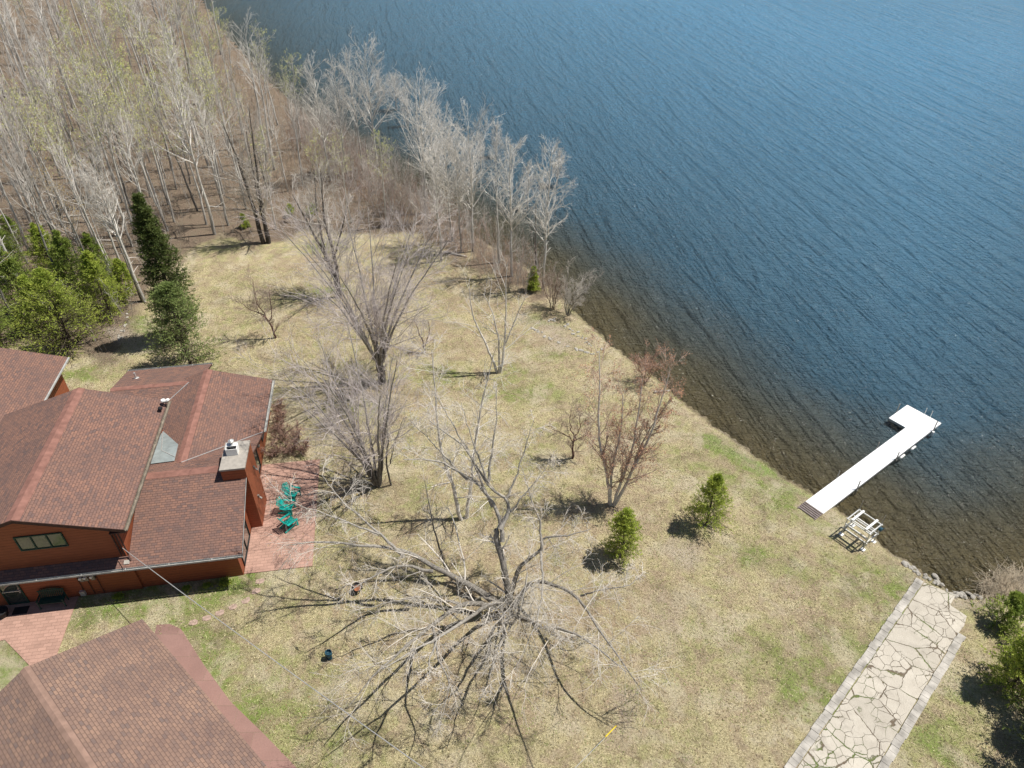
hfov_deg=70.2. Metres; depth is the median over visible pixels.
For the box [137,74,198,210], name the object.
woodland tree
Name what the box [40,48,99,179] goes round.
woodland tree
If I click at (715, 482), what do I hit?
spruce
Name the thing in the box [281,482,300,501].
adirondack chair
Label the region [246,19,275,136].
woodland tree
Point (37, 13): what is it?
woodland tree
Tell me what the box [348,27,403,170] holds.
aspen tree
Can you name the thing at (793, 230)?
lake water
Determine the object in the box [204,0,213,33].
woodland tree
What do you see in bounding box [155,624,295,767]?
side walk
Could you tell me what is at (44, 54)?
woodland tree
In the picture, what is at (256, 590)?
stepping stone
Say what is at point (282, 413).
shrub
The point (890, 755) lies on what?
paver border
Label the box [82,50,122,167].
woodland tree
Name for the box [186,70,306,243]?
oak tree
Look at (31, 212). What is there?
woodland tree
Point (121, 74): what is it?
woodland tree
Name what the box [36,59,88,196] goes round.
woodland tree
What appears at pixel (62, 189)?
woodland tree
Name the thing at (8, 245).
spruce
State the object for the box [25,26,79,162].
woodland tree
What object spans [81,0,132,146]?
woodland tree
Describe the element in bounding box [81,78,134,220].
woodland tree
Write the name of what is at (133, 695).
garage
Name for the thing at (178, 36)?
woodland tree
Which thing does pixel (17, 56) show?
woodland tree
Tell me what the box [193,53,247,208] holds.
woodland tree
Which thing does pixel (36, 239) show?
spruce
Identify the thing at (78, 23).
woodland tree
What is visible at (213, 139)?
woodland tree
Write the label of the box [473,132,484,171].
aspen tree
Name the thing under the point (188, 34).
woodland tree
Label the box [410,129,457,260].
aspen tree
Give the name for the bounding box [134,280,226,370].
fir tree
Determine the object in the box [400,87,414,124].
aspen tree
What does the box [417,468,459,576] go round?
young tree
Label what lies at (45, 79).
woodland tree
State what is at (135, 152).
woodland tree
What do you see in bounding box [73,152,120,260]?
woodland tree
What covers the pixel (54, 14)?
woodland tree
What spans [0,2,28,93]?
woodland tree
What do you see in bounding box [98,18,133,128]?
woodland tree
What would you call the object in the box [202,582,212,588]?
perennial
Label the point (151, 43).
woodland tree
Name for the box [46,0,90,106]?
woodland tree
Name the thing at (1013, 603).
pine tree
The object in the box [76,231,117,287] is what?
spruce
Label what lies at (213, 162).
aspen tree
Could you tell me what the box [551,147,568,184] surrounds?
aspen tree
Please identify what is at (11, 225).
spruce
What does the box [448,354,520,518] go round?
birch tree
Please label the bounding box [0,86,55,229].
woodland tree
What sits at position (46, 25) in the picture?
woodland tree
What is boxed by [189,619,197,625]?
stepping stone
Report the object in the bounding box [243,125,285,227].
woodland tree
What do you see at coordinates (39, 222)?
woodland tree
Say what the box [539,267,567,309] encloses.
bush
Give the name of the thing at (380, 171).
woodland tree
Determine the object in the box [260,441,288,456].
shrub
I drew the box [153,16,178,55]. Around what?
woodland tree
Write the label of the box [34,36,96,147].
woodland tree
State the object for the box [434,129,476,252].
aspen tree
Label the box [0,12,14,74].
woodland tree
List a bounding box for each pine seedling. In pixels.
[238,213,250,228]
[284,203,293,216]
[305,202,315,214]
[526,265,540,290]
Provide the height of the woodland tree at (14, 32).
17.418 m
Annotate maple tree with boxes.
[229,295,457,498]
[230,161,474,384]
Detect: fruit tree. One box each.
[401,304,441,352]
[547,395,607,458]
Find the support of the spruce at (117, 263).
on the ground at (218, 252)
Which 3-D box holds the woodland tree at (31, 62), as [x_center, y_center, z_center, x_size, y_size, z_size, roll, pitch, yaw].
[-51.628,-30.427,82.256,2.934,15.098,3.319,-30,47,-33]
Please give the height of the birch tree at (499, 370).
10.390 m
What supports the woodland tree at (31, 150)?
on the ground at (218, 252)
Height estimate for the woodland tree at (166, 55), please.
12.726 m
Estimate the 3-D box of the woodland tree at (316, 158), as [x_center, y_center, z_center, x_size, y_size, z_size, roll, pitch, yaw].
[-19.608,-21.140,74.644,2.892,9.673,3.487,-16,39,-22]
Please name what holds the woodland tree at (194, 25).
on the ground at (218, 252)
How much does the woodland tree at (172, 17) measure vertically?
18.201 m
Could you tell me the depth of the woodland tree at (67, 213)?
62.78 m
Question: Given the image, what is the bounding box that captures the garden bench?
[35,587,68,609]
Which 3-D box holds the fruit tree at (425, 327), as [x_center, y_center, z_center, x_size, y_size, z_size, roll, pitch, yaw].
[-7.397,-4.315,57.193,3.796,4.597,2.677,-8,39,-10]
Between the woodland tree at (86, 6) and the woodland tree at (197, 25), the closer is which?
the woodland tree at (197, 25)
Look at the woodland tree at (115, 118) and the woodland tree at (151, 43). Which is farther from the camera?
the woodland tree at (151, 43)
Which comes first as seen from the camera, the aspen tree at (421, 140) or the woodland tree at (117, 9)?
the aspen tree at (421, 140)
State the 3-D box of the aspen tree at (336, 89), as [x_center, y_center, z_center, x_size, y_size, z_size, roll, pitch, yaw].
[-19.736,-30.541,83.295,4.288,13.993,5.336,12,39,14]
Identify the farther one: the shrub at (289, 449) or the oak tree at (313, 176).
the oak tree at (313, 176)
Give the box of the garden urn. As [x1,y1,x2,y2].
[325,649,331,659]
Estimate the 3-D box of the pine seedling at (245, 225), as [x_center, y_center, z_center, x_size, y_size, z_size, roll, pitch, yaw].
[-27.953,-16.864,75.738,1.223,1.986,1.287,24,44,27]
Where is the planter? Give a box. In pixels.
[0,606,8,618]
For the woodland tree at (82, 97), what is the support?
on the ground at (218, 252)
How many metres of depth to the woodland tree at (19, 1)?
120.90 m
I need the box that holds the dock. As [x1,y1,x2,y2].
[798,404,940,519]
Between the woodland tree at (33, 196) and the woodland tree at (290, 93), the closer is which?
the woodland tree at (33, 196)
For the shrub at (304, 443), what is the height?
1.458 m
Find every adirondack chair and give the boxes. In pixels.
[276,496,295,514]
[277,512,298,532]
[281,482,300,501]
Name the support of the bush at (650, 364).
on the ground at (218, 252)
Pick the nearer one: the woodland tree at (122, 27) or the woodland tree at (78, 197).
the woodland tree at (78, 197)
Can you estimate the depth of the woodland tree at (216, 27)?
128.41 m
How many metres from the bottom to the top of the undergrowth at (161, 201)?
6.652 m
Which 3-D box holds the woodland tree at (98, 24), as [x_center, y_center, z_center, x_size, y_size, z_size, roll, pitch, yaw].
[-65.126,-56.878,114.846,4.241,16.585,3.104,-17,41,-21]
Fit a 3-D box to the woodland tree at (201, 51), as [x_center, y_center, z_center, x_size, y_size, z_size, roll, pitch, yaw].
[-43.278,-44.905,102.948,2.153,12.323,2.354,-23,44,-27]
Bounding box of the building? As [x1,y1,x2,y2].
[0,348,69,421]
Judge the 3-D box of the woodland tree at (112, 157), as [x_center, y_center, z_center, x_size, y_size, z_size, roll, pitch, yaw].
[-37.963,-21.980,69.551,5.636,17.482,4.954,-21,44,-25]
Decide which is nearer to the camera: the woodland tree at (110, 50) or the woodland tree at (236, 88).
the woodland tree at (236, 88)
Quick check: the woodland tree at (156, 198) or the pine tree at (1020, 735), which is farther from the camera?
the woodland tree at (156, 198)
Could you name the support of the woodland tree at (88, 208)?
on the ground at (218, 252)
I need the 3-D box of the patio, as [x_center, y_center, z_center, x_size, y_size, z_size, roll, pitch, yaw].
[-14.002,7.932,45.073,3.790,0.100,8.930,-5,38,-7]
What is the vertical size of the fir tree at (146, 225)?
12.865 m
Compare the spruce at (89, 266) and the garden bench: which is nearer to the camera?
the garden bench
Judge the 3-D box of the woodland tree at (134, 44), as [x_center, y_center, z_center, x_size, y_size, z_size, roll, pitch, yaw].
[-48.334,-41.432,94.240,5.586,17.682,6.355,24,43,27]
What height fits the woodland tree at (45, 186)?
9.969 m
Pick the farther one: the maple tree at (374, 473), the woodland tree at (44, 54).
the woodland tree at (44, 54)
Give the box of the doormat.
[12,606,29,614]
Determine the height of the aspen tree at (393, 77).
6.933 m
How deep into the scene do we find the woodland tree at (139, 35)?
106.43 m
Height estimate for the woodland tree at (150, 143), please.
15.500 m
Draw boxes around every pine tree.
[970,589,1023,642]
[977,632,1023,707]
[1002,690,1023,748]
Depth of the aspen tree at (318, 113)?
80.25 m
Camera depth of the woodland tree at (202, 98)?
72.13 m
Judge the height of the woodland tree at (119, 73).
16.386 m
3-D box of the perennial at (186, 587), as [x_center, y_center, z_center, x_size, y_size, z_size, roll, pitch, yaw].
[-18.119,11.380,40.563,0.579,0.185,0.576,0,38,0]
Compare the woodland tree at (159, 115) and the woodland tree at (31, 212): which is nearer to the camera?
the woodland tree at (31, 212)
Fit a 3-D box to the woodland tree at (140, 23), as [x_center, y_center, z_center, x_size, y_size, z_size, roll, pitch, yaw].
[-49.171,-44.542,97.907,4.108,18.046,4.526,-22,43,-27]
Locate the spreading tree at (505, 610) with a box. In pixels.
[263,363,683,750]
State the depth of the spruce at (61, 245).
61.17 m
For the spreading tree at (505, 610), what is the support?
on the ground at (218, 252)
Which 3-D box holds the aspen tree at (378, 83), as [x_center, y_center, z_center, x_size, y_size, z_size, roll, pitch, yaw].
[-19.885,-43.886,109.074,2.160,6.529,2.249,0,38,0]
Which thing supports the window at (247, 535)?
in the house
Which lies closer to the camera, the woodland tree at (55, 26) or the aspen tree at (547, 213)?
the aspen tree at (547, 213)
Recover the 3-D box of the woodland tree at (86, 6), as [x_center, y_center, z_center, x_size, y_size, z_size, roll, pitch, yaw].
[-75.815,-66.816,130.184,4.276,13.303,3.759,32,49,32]
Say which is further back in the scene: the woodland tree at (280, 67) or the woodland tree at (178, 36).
the woodland tree at (178, 36)
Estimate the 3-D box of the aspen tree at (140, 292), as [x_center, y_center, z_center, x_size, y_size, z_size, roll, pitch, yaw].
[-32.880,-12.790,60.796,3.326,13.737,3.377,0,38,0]
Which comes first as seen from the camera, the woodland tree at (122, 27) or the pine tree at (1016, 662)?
the pine tree at (1016, 662)
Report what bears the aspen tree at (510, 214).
on the ground at (218, 252)
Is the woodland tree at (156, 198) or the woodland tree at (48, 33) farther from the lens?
the woodland tree at (48, 33)
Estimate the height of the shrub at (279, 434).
1.378 m
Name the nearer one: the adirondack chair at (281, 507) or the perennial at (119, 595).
the perennial at (119, 595)
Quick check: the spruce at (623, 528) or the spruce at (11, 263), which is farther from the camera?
the spruce at (11, 263)
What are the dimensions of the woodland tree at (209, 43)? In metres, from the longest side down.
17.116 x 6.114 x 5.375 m
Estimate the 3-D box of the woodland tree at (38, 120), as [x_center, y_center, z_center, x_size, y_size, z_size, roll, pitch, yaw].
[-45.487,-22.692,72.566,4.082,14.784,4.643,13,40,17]
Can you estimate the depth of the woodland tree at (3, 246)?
62.56 m
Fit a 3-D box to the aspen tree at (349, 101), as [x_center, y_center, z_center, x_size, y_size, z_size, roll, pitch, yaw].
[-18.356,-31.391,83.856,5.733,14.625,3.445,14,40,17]
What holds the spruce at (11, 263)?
on the ground at (218, 252)
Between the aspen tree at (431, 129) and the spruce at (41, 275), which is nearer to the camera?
the spruce at (41, 275)
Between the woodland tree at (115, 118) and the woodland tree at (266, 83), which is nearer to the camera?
the woodland tree at (115, 118)
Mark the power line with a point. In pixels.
(281, 665)
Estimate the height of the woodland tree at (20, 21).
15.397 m
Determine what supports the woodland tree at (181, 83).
on the ground at (218, 252)
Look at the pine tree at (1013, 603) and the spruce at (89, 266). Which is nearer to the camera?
the pine tree at (1013, 603)
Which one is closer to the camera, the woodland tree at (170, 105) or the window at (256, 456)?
the window at (256, 456)
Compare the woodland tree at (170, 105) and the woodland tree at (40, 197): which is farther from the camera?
the woodland tree at (170, 105)
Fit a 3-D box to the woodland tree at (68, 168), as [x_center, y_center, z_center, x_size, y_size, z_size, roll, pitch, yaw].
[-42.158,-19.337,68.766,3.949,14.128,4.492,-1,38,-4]
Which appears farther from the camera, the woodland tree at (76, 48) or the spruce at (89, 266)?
the woodland tree at (76, 48)
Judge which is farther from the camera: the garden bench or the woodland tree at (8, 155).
the woodland tree at (8, 155)
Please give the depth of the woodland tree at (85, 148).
68.51 m
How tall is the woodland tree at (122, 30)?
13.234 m
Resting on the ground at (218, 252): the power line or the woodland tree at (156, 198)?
the woodland tree at (156, 198)
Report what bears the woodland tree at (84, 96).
on the ground at (218, 252)
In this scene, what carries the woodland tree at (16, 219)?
on the ground at (218, 252)
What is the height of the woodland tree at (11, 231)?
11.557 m
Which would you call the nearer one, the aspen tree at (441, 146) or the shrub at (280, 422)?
the shrub at (280, 422)
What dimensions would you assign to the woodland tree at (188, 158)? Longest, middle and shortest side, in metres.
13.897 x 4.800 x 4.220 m
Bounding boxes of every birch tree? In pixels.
[400,332,478,520]
[444,244,540,372]
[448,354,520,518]
[565,327,692,506]
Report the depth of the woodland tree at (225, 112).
77.63 m
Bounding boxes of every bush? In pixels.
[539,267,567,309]
[556,256,603,315]
[625,338,673,382]
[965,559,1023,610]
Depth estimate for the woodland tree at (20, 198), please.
73.30 m
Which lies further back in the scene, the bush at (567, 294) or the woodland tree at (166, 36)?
the woodland tree at (166, 36)
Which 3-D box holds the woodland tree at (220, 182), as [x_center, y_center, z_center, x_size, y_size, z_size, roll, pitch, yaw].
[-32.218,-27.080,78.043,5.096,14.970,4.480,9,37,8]
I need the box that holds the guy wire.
[575,726,615,767]
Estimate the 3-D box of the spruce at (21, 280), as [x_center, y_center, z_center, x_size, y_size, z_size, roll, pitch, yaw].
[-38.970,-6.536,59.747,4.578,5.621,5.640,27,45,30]
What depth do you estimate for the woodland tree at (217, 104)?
87.83 m
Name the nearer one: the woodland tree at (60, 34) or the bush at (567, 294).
the bush at (567, 294)
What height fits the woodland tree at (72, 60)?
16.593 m
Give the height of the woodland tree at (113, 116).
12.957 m
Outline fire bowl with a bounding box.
[351,582,362,592]
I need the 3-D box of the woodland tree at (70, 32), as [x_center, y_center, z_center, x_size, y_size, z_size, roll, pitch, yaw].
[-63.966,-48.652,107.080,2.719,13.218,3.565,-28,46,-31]
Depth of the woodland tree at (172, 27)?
135.13 m
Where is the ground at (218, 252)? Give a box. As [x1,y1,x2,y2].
[0,0,1023,767]
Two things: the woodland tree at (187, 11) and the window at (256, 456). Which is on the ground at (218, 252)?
the woodland tree at (187, 11)
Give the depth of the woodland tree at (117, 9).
103.54 m
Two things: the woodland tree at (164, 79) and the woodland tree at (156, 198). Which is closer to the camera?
the woodland tree at (156, 198)
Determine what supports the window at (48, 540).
in the house
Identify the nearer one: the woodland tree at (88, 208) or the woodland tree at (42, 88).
the woodland tree at (88, 208)
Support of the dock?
on the ground at (218, 252)
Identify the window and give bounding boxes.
[13,532,68,551]
[242,520,250,565]
[254,449,260,473]
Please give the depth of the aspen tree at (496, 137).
91.60 m
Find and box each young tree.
[354,390,411,485]
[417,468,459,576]
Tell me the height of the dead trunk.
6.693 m
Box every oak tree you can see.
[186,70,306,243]
[264,151,365,297]
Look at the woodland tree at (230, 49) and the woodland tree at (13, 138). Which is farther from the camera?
the woodland tree at (230, 49)
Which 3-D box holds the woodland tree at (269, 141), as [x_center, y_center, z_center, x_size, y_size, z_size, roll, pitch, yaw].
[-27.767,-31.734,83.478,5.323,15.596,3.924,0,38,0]
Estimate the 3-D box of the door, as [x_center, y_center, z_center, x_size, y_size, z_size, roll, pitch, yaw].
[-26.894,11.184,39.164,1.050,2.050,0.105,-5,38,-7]
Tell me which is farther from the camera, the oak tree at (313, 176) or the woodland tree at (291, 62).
the woodland tree at (291, 62)
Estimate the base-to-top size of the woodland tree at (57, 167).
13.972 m
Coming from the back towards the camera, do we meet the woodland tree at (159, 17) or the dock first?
the woodland tree at (159, 17)
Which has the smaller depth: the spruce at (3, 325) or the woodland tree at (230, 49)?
the spruce at (3, 325)
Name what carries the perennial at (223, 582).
on the ground at (218, 252)
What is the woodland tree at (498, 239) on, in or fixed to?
on the ground at (218, 252)
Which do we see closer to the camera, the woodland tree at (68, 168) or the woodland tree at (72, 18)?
the woodland tree at (68, 168)
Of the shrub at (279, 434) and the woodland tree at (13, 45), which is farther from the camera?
the woodland tree at (13, 45)
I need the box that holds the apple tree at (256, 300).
[228,266,288,338]
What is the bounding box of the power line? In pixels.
[123,548,423,767]
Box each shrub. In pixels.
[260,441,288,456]
[267,423,290,444]
[269,416,285,432]
[270,408,287,421]
[271,398,286,412]
[272,436,299,456]
[285,419,304,440]
[288,437,310,456]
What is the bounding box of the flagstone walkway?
[798,583,966,767]
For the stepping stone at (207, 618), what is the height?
0.060 m
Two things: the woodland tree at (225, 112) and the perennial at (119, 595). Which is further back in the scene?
the woodland tree at (225, 112)
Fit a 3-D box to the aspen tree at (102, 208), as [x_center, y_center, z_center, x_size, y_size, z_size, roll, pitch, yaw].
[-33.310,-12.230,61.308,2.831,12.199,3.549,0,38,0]
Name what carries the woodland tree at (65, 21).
on the ground at (218, 252)
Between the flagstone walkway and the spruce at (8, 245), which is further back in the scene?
the spruce at (8, 245)
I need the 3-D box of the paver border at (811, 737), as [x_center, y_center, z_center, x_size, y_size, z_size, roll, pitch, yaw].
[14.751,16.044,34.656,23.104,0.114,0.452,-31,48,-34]
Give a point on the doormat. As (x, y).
(20, 610)
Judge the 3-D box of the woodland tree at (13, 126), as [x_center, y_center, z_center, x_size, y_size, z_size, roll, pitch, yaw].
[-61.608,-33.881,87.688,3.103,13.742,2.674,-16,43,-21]
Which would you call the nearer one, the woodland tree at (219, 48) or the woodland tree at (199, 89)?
the woodland tree at (199, 89)
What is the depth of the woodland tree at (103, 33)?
107.83 m
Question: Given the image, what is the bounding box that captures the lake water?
[201,0,1023,595]
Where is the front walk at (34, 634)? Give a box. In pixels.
[0,596,78,664]
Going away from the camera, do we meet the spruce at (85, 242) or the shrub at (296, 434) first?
the shrub at (296, 434)
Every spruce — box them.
[0,214,28,243]
[0,225,31,279]
[0,246,50,323]
[0,304,37,348]
[4,266,131,374]
[6,274,71,337]
[22,222,75,281]
[45,229,104,311]
[72,250,132,325]
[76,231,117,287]
[107,258,137,300]
[598,506,648,571]
[682,472,737,536]
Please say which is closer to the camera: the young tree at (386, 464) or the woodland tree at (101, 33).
the young tree at (386, 464)
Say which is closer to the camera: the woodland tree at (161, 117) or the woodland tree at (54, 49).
the woodland tree at (161, 117)
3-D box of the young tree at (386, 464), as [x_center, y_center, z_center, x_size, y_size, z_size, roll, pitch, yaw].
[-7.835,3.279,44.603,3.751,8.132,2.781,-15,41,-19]
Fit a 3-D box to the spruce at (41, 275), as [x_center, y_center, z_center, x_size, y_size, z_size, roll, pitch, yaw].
[-35.810,-5.491,57.153,8.267,8.400,8.609,0,38,0]
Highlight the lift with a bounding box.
[839,500,885,551]
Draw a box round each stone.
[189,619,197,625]
[202,615,210,620]
[215,610,223,615]
[228,604,236,609]
[241,597,249,603]
[252,588,259,593]
[255,578,264,583]
[932,573,938,579]
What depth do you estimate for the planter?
39.04 m
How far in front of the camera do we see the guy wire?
32.11 m
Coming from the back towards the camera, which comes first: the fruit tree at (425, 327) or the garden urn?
the fruit tree at (425, 327)
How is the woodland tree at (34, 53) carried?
on the ground at (218, 252)
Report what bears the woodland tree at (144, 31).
on the ground at (218, 252)
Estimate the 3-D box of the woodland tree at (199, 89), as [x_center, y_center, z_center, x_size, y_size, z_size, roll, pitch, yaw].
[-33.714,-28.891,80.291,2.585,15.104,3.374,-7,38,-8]
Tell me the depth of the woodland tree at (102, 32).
107.35 m
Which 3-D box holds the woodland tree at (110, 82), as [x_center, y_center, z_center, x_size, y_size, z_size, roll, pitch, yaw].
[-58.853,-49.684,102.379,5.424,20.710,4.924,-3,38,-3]
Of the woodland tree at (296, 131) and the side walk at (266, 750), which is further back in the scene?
the woodland tree at (296, 131)
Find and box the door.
[0,584,29,604]
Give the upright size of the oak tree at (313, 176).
13.344 m
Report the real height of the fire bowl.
0.398 m
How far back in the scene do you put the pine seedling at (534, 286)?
65.15 m
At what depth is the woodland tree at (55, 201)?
71.63 m
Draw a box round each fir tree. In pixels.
[129,192,202,338]
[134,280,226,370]
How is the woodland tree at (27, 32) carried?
on the ground at (218, 252)
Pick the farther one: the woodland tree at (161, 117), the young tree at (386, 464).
the woodland tree at (161, 117)
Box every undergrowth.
[0,0,539,349]
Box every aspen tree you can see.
[72,148,145,302]
[77,171,141,300]
[141,45,229,234]
[178,80,229,225]
[294,49,336,180]
[318,51,354,168]
[335,44,375,170]
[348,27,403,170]
[372,67,382,102]
[382,63,460,213]
[384,72,410,109]
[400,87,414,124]
[407,94,451,221]
[408,102,503,241]
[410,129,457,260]
[434,98,515,251]
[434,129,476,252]
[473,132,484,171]
[481,132,544,276]
[488,119,503,156]
[519,134,577,288]
[522,159,535,209]
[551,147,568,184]
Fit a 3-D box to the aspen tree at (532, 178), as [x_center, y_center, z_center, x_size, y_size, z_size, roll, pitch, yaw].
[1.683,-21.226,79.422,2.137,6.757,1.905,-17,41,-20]
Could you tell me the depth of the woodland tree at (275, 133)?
78.94 m
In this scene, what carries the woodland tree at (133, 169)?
on the ground at (218, 252)
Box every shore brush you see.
[285,91,559,291]
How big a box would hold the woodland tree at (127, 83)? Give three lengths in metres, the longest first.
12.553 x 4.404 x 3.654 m
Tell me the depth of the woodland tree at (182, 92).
82.11 m
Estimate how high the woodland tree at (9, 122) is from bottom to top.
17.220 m
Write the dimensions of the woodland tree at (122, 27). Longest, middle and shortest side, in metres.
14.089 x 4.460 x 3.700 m
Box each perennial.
[112,591,124,601]
[181,585,191,591]
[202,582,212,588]
[216,576,232,589]
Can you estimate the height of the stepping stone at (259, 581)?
0.060 m
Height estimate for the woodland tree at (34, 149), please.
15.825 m
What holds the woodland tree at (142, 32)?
on the ground at (218, 252)
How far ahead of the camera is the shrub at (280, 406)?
52.44 m
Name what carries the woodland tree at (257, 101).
on the ground at (218, 252)
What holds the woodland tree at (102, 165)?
on the ground at (218, 252)
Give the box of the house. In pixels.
[0,363,274,605]
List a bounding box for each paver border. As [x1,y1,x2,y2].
[784,577,922,767]
[877,633,965,767]
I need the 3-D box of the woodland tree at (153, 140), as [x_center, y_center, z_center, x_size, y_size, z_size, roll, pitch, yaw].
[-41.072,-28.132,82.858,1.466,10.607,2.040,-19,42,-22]
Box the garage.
[0,619,267,767]
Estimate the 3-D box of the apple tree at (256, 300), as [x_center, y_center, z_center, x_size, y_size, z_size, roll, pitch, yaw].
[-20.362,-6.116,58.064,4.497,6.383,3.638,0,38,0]
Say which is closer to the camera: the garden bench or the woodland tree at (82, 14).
the garden bench
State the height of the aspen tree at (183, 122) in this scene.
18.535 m
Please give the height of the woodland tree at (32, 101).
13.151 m
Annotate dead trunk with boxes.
[532,205,536,267]
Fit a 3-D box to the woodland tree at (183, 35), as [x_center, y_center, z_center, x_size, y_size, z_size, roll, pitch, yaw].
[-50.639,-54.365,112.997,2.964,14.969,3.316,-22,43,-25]
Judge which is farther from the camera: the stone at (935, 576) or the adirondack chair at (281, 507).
the adirondack chair at (281, 507)
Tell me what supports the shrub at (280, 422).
on the ground at (218, 252)
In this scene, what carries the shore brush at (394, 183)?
on the ground at (218, 252)
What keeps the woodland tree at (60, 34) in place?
on the ground at (218, 252)
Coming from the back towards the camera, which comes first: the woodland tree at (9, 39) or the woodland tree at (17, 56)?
the woodland tree at (9, 39)
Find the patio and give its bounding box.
[244,459,319,573]
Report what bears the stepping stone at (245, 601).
on the ground at (218, 252)
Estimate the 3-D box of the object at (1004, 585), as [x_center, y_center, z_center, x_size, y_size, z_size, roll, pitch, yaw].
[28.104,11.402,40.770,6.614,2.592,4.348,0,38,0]
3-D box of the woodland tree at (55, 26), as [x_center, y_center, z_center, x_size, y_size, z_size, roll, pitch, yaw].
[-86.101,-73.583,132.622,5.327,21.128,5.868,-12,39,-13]
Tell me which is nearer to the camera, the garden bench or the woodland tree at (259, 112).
the garden bench
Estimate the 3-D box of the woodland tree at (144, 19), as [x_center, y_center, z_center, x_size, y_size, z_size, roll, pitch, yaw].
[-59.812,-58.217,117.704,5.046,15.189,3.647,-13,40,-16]
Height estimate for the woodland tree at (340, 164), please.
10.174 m
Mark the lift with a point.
(854, 524)
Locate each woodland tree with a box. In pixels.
[0,0,50,125]
[0,1,36,103]
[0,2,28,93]
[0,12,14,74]
[0,14,35,114]
[0,17,18,61]
[0,42,34,130]
[0,73,62,218]
[0,77,74,232]
[0,78,31,176]
[0,80,44,181]
[0,83,27,156]
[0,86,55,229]
[0,106,38,195]
[0,107,33,193]
[0,109,31,222]
[0,115,75,274]
[0,119,31,207]
[0,142,69,301]
[0,144,28,250]
[0,189,28,263]
[0,237,22,289]
[0,238,14,322]
[2,147,60,274]
[3,0,35,59]
[5,139,65,262]
[6,93,62,227]
[8,0,30,50]
[8,58,61,176]
[11,83,89,221]
[12,76,66,177]
[14,2,51,81]
[14,57,72,178]
[17,0,82,123]
[19,20,59,114]
[21,45,87,175]
[21,56,84,207]
[23,0,66,90]
[23,39,70,148]
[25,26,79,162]
[25,105,96,243]
[31,155,106,300]
[32,25,74,130]
[33,55,65,148]
[34,1,65,73]
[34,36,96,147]
[34,169,80,263]
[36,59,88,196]
[40,6,99,134]
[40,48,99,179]
[40,138,115,282]
[42,0,60,39]
[44,0,75,71]
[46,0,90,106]
[46,28,65,66]
[46,181,81,252]
[47,12,84,94]
[57,3,90,84]
[58,20,107,126]
[61,0,82,49]
[61,63,123,201]
[62,46,117,193]
[65,46,138,192]
[65,91,133,246]
[65,103,120,233]
[70,0,85,43]
[70,0,94,58]
[70,170,110,263]
[73,60,133,229]
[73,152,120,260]
[75,0,119,103]
[78,0,98,47]
[79,135,126,251]
[81,0,124,90]
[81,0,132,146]
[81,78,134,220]
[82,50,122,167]
[83,8,125,109]
[87,0,115,77]
[87,43,151,197]
[91,67,131,181]
[92,3,120,90]
[96,80,168,231]
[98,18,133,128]
[100,109,140,192]
[101,0,151,100]
[101,0,163,125]
[101,43,144,141]
[103,63,168,204]
[104,102,147,202]
[108,0,131,57]
[108,61,150,162]
[109,0,131,66]
[111,103,164,219]
[121,0,154,94]
[121,0,167,118]
[122,0,158,71]
[123,0,163,105]
[126,0,154,64]
[128,86,174,221]
[135,11,168,97]
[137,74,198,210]
[137,92,165,177]
[139,65,176,189]
[140,23,209,166]
[142,0,196,136]
[144,49,185,143]
[145,0,176,71]
[147,75,171,170]
[151,92,207,224]
[152,18,182,112]
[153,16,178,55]
[155,27,196,146]
[161,0,191,84]
[164,34,222,205]
[164,81,194,183]
[165,0,176,44]
[167,0,189,83]
[172,2,190,82]
[174,0,209,103]
[176,57,227,193]
[180,22,213,122]
[182,0,210,88]
[185,0,203,66]
[185,49,216,171]
[187,0,213,76]
[188,4,229,148]
[192,23,214,108]
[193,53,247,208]
[196,84,223,171]
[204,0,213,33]
[205,63,243,188]
[207,4,232,102]
[207,65,229,156]
[211,0,221,54]
[220,29,242,133]
[221,64,265,182]
[222,64,253,177]
[225,6,267,161]
[236,35,282,170]
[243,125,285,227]
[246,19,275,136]
[248,42,278,125]
[252,106,271,194]
[260,96,288,191]
[274,63,292,125]
[277,49,305,148]
[279,82,301,168]
[289,97,304,185]
[300,129,333,220]
[326,130,353,222]
[360,130,395,226]
[482,145,514,262]
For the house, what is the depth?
40.44 m
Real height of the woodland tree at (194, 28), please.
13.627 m
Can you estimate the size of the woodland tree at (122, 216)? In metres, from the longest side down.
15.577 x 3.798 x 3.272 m

